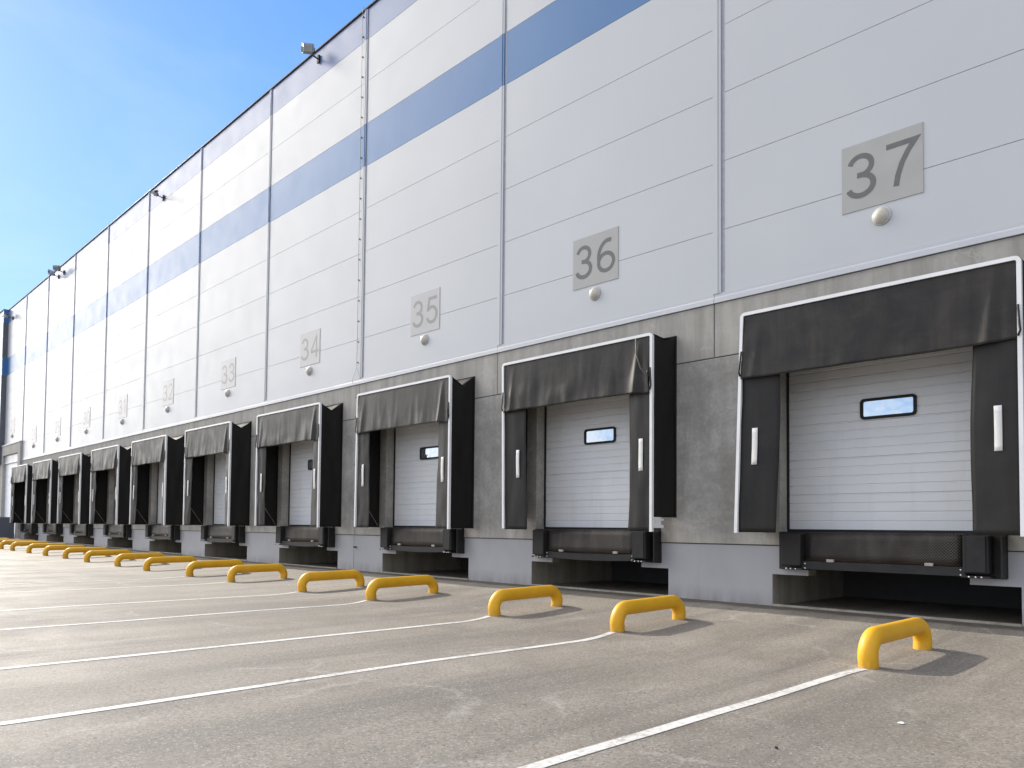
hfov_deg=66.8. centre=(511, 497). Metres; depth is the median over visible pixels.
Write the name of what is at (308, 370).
wall lamp
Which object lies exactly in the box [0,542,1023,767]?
ground
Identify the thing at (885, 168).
number sign
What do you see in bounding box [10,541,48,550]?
wheel guard
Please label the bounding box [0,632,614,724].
parking line
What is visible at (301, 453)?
dock door
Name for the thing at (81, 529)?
dock leveler
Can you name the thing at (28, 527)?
dock leveler
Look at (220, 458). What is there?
dock door
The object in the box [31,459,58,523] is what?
dock shelter
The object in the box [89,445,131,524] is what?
dock shelter
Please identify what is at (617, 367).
dock shelter
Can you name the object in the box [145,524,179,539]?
dock leveler
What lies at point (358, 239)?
lightning conductor
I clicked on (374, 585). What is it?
wheel guard
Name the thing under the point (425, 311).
number sign
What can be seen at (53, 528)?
dock leveler
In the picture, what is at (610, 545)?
dock leveler
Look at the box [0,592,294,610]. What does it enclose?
parking line
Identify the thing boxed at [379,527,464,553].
dock leveler
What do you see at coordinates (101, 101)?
sky
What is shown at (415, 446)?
dock door
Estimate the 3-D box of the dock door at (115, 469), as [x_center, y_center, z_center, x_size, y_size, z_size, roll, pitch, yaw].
[-18.013,-0.374,36.251,0.050,3.130,3.320,3,-3,-44]
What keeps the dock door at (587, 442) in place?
in the warehouse
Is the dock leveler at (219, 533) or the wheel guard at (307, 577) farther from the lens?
the dock leveler at (219, 533)
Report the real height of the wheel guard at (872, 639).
0.525 m
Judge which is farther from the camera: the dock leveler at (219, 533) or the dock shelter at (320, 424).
the dock leveler at (219, 533)
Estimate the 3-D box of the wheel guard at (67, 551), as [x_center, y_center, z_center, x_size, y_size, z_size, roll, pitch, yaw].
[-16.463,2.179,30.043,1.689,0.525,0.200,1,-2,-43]
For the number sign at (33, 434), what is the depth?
47.94 m
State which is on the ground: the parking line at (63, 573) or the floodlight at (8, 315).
the parking line at (63, 573)
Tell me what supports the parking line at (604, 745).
on the ground
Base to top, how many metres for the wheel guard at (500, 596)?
0.525 m
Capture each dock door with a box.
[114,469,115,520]
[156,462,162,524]
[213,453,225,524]
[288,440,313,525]
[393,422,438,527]
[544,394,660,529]
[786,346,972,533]
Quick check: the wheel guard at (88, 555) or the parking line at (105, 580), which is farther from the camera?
the wheel guard at (88, 555)
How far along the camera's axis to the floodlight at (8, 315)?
52.76 m
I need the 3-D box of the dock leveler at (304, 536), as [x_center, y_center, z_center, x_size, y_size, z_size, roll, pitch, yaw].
[-6.285,1.174,23.657,0.524,0.610,3.210,3,-3,-44]
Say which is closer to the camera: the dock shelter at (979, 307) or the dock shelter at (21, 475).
the dock shelter at (979, 307)
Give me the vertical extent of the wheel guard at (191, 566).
0.525 m
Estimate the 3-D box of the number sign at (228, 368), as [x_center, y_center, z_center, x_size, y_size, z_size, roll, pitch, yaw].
[-10.265,-4.481,28.055,0.015,1.040,1.180,3,-3,-44]
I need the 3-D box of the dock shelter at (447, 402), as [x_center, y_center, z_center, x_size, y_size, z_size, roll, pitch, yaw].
[-2.542,-1.038,19.338,0.818,3.604,3.922,3,-3,-44]
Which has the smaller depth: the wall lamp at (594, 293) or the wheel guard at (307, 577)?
the wall lamp at (594, 293)
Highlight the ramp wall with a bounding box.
[0,517,13,538]
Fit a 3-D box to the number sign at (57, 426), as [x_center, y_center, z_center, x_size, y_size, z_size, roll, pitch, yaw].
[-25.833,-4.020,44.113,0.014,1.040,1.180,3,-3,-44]
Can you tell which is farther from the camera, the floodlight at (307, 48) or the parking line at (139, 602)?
the floodlight at (307, 48)
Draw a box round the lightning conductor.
[352,16,363,568]
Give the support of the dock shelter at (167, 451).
attached to the warehouse
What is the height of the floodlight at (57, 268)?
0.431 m
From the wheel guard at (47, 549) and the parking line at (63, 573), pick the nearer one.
the parking line at (63, 573)
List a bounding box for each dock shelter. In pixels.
[10,464,32,522]
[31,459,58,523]
[57,453,90,523]
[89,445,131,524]
[129,435,184,524]
[183,421,251,525]
[254,402,342,526]
[354,375,474,528]
[501,333,676,531]
[734,256,1023,536]
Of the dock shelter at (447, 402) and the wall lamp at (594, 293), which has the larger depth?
the dock shelter at (447, 402)
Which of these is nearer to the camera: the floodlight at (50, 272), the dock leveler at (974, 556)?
the dock leveler at (974, 556)
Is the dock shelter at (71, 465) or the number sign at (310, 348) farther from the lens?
the dock shelter at (71, 465)
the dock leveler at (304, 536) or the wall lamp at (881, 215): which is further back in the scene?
the dock leveler at (304, 536)
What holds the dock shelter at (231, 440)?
attached to the warehouse
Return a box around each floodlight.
[2,313,12,319]
[47,269,58,278]
[53,265,64,274]
[151,190,163,200]
[301,42,319,63]
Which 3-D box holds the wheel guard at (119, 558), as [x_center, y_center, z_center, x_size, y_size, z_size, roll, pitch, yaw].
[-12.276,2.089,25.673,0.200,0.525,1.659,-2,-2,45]
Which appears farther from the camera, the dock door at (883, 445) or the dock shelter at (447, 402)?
the dock shelter at (447, 402)
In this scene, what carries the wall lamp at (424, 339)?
attached to the warehouse
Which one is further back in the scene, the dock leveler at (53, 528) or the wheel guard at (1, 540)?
the dock leveler at (53, 528)
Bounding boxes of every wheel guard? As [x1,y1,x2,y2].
[0,539,21,542]
[0,540,35,548]
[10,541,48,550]
[26,543,66,552]
[43,545,86,555]
[62,547,109,558]
[84,550,133,561]
[114,552,165,565]
[143,556,196,570]
[185,560,244,576]
[227,564,287,581]
[297,570,364,591]
[365,575,438,599]
[488,585,562,615]
[610,595,685,631]
[857,617,931,668]
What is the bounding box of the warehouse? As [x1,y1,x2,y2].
[0,0,1023,626]
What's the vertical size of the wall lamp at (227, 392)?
0.282 m
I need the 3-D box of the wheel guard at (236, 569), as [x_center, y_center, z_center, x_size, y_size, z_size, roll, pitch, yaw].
[-6.383,1.936,19.500,1.569,0.525,0.200,2,-2,-43]
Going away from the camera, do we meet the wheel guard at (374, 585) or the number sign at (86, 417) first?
the wheel guard at (374, 585)
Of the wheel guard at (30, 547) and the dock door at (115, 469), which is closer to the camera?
the wheel guard at (30, 547)
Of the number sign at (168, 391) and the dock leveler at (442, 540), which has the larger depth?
the number sign at (168, 391)
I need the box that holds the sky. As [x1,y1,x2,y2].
[0,0,373,311]
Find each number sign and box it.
[10,417,14,433]
[31,425,36,442]
[54,417,60,436]
[83,407,89,428]
[118,394,126,418]
[162,378,173,406]
[221,357,235,389]
[300,328,319,367]
[411,287,439,335]
[573,226,617,290]
[842,122,923,214]
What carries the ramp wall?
on the ground
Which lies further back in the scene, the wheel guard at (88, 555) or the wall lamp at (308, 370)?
the wheel guard at (88, 555)
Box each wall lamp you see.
[225,389,229,396]
[306,366,311,375]
[420,334,427,344]
[589,287,599,300]
[872,206,890,225]
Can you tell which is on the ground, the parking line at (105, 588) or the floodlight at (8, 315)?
the parking line at (105, 588)
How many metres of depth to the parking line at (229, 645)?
9.04 m
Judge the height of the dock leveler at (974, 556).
0.603 m
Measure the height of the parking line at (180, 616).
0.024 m
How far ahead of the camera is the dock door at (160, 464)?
33.23 m
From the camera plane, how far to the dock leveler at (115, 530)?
35.70 m
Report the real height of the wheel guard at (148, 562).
0.525 m
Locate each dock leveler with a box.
[20,523,37,532]
[42,523,62,533]
[69,524,93,535]
[103,524,131,537]
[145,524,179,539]
[200,525,244,542]
[275,526,334,546]
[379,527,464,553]
[532,529,661,562]
[779,532,1007,578]
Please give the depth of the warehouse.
16.58 m
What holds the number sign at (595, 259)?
attached to the warehouse
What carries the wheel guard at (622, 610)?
on the ground
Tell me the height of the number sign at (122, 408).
1.040 m
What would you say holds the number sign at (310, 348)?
attached to the warehouse
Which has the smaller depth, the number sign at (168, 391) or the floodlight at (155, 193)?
the number sign at (168, 391)
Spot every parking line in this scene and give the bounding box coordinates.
[0,576,184,584]
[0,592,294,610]
[0,600,366,629]
[0,616,490,669]
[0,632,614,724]
[2,571,131,575]
[4,582,223,592]
[518,668,867,767]
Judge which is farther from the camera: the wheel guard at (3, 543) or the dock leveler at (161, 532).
the wheel guard at (3, 543)
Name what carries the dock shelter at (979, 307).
attached to the warehouse
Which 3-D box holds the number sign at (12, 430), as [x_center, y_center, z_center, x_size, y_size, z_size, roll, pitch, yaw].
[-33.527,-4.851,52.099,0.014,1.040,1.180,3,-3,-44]

